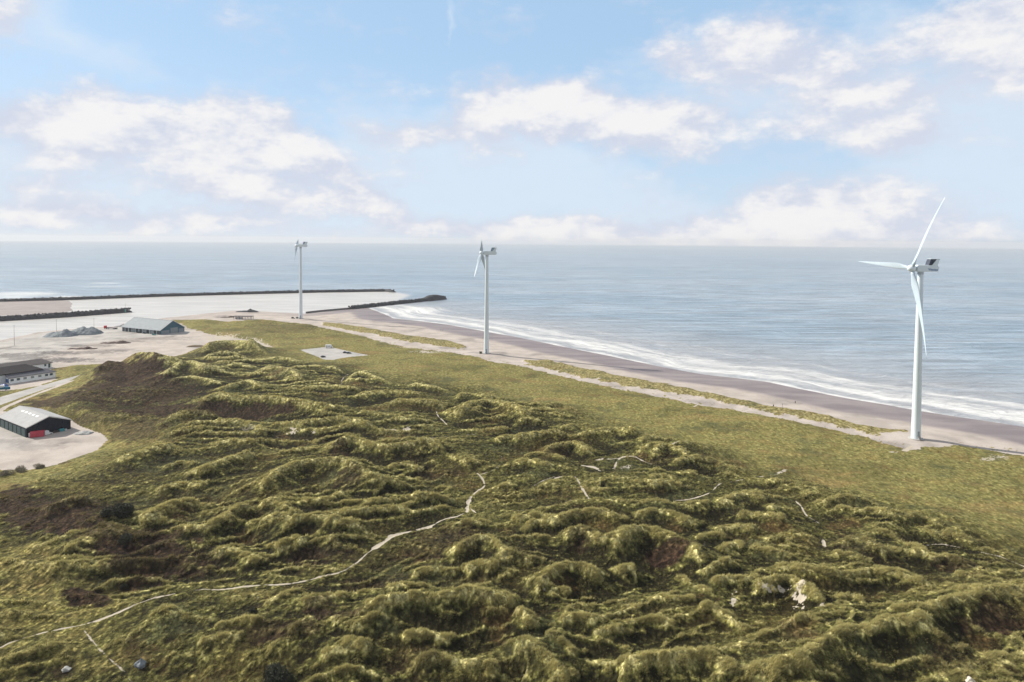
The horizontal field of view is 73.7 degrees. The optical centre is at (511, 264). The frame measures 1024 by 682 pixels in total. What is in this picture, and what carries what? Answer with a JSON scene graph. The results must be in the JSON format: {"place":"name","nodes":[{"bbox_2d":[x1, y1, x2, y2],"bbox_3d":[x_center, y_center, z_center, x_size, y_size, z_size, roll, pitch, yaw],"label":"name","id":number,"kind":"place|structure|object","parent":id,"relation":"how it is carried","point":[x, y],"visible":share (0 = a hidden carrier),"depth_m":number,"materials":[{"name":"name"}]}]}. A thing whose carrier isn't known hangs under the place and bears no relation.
{"place":"outdoors","nodes":[
{"label":"outdoors","id":0,"kind":"place"},
{"bbox_2d":[0,301,1023,681],"bbox_3d":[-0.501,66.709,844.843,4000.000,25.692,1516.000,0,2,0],"label":"ground","id":1,"kind":"structure","parent":0,"point":[390,355],"depth_m":245.70,"materials":[{"name":"green plant"}]},
{"bbox_2d":[0,385,9,389],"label":"car","id":2,"kind":"object","parent":1,"relation":"on","point":[2,387],"visible":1,"depth_m":452.72,"materials":[{"name":"white paint"}]},
{"bbox_2d":[0,469,13,476],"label":"shrub","id":3,"kind":"object","parent":1,"relation":"on","point":[4,472],"visible":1,"depth_m":290.31,"materials":[{"name":"green plant"}]},
{"bbox_2d":[13,465,27,472],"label":"shrub","id":4,"kind":"object","parent":1,"relation":"on","point":[20,469],"visible":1,"depth_m":295.55,"materials":[{"name":"green plant"}]},
{"bbox_2d":[0,359,52,368],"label":"harbour building","id":5,"kind":"structure","parent":1,"relation":"on","point":[42,363],"depth_m":526.30,"materials":[{"name":"grey metal"}]},
{"bbox_2d":[0,364,56,383],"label":"office building","id":6,"kind":"structure","parent":1,"relation":"on","point":[13,374],"depth_m":484.76,"materials":[{"name":"grey stone"}]},
{"bbox_2d":[0,405,70,437],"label":"storage shed","id":7,"kind":"structure","parent":1,"relation":"on","point":[24,421],"depth_m":359.57,"materials":[{"name":"grey metal"}]},
{"bbox_2d":[17,426,20,434],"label":"roller door","id":8,"kind":"structure","parent":7,"relation":"in","point":[18,428],"depth_m":352.85,"materials":[{"name":"grey metal"}]},
{"bbox_2d":[21,428,24,436],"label":"roller door","id":9,"kind":"structure","parent":7,"relation":"in","point":[22,430],"depth_m":349.72,"materials":[{"name":"grey metal"}]},
{"bbox_2d":[30,430,44,437],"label":"shipping container","id":10,"kind":"object","parent":1,"relation":"on","point":[38,433],"visible":1,"depth_m":348.88,"materials":[{"name":"red metal"}]},
{"bbox_2d":[33,463,44,468],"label":"shrub","id":11,"kind":"object","parent":1,"relation":"on","point":[40,466],"visible":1,"depth_m":301.44,"materials":[{"name":"green plant"}]},
{"bbox_2d":[43,329,76,337],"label":"gravel heap","id":12,"kind":"object","parent":1,"relation":"on","point":[65,333],"visible":1,"depth_m":705.35,"materials":[{"name":"grey gravel"}]},
{"bbox_2d":[61,666,71,672],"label":"boulder","id":13,"kind":"object","parent":1,"relation":"on","point":[66,669],"visible":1,"depth_m":154.60,"materials":[{"name":"stone"}]},
{"bbox_2d":[69,347,96,349],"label":"seaweed heap","id":14,"kind":"object","parent":1,"relation":"on","point":[83,348],"visible":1,"depth_m":624.43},
{"bbox_2d":[73,431,93,434],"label":"gravel heap","id":15,"kind":"object","parent":1,"relation":"on","point":[83,433],"visible":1,"depth_m":354.71,"materials":[{"name":"grey gravel"}]},
{"bbox_2d":[72,326,103,334],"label":"gravel heap","id":16,"kind":"object","parent":1,"relation":"on","point":[83,330],"visible":0.84,"depth_m":720.77,"materials":[{"name":"grey gravel"}]},
{"bbox_2d":[99,340,130,343],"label":"seaweed heap","id":17,"kind":"object","parent":1,"relation":"on","point":[122,342],"visible":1,"depth_m":658.96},
{"bbox_2d":[100,503,134,518],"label":"shrub","id":18,"kind":"object","parent":1,"relation":"on","point":[123,510],"visible":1,"depth_m":229.51,"materials":[{"name":"green plant"}]},
{"bbox_2d":[120,583,127,589],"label":"shrub","id":19,"kind":"object","parent":1,"relation":"on","point":[123,585],"visible":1,"depth_m":192.15,"materials":[{"name":"green plant"}]},
{"bbox_2d":[117,532,133,545],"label":"shrub","id":20,"kind":"object","parent":1,"relation":"on","point":[125,538],"visible":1,"depth_m":213.13,"materials":[{"name":"green plant"}]},
{"bbox_2d":[134,658,145,668],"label":"boulder","id":21,"kind":"object","parent":1,"relation":"on","point":[140,663],"visible":1,"depth_m":155.81,"materials":[{"name":"grey stone"}]},
{"bbox_2d":[121,317,185,334],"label":"warehouse","id":22,"kind":"structure","parent":1,"relation":"on","point":[150,325],"depth_m":737.56,"materials":[{"name":"grey metal"}]},
{"bbox_2d":[170,327,177,332],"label":"gable door","id":23,"kind":"structure","parent":22,"relation":"in","point":[172,330],"depth_m":736.39,"materials":[{"name":"grey metal"}]},
{"bbox_2d":[187,345,203,346],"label":"scrub mound","id":24,"kind":"object","parent":1,"relation":"on","point":[195,345],"visible":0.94,"depth_m":642.20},
{"bbox_2d":[233,316,252,318],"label":"timber frame","id":25,"kind":"object","parent":1,"relation":"on","point":[238,317],"visible":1,"depth_m":864.07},
{"bbox_2d":[236,309,257,311],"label":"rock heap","id":26,"kind":"object","parent":1,"relation":"on","point":[250,310],"visible":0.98,"depth_m":958.78,"materials":[{"name":"grey stone"}]},
{"bbox_2d":[249,607,257,614],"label":"shrub","id":27,"kind":"object","parent":1,"relation":"on","point":[253,610],"visible":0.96,"depth_m":173.13,"materials":[{"name":"green plant"}]},
{"bbox_2d":[262,662,295,681],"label":"shrub","id":28,"kind":"object","parent":1,"relation":"on","point":[279,674],"visible":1,"depth_m":149.16,"materials":[{"name":"green plant"}]},
{"bbox_2d":[294,239,307,318],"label":"wind turbine","id":29,"kind":"object","parent":1,"relation":"on","point":[304,244],"visible":1,"depth_m":866.75,"materials":[{"name":"metal"}]},
{"bbox_2d":[306,307,350,312],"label":"sea wall","id":30,"kind":"structure","parent":1,"relation":"on","point":[328,310],"depth_m":992.27,"materials":[{"name":"concrete"}]},
{"bbox_2d":[474,241,496,353],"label":"wind turbine","id":31,"kind":"object","parent":1,"relation":"on","point":[486,315],"visible":1,"depth_m":610.02,"materials":[{"name":"metal"}]},
{"bbox_2d":[858,198,944,440],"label":"wind turbine","id":32,"kind":"object","parent":1,"relation":"on","point":[930,265],"visible":1,"depth_m":353.00,"materials":[{"name":"metal"}]},
{"bbox_2d":[965,676,975,681],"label":"boulder","id":33,"kind":"object","parent":1,"relation":"on","point":[969,679],"visible":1,"depth_m":147.76,"materials":[{"name":"white stone"}]},
{"bbox_2d":[0,241,1023,426],"bbox_3d":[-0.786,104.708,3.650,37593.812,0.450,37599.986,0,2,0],"label":"sea","id":34,"kind":"structure","parent":0,"point":[837,321],"depth_m":1255.18,"materials":[{"name":"liquid"}]},
{"bbox_2d":[0,307,131,320],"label":"breakwater","id":35,"kind":"object","parent":34,"relation":"in","point":[58,315],"visible":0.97,"depth_m":891.64,"materials":[{"name":"grey stone"}]},
{"bbox_2d":[0,289,394,301],"bbox_3d":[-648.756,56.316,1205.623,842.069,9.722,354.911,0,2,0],"label":"breakwater","id":36,"kind":"object","parent":34,"relation":"in","point":[179,294],"visible":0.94,"depth_m":1233.51,"materials":[{"name":"grey stone"}]},
{"bbox_2d":[348,295,446,308],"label":"breakwater","id":37,"kind":"object","parent":34,"relation":"in","point":[428,298],"visible":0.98,"depth_m":1110.64,"materials":[{"name":"grey stone"}]},
{"bbox_2d":[0,0,1023,248],"label":"sky","id":38,"kind":"structure","parent":0,"point":[799,123],"materials":[{"name":"blue"}]}
]}

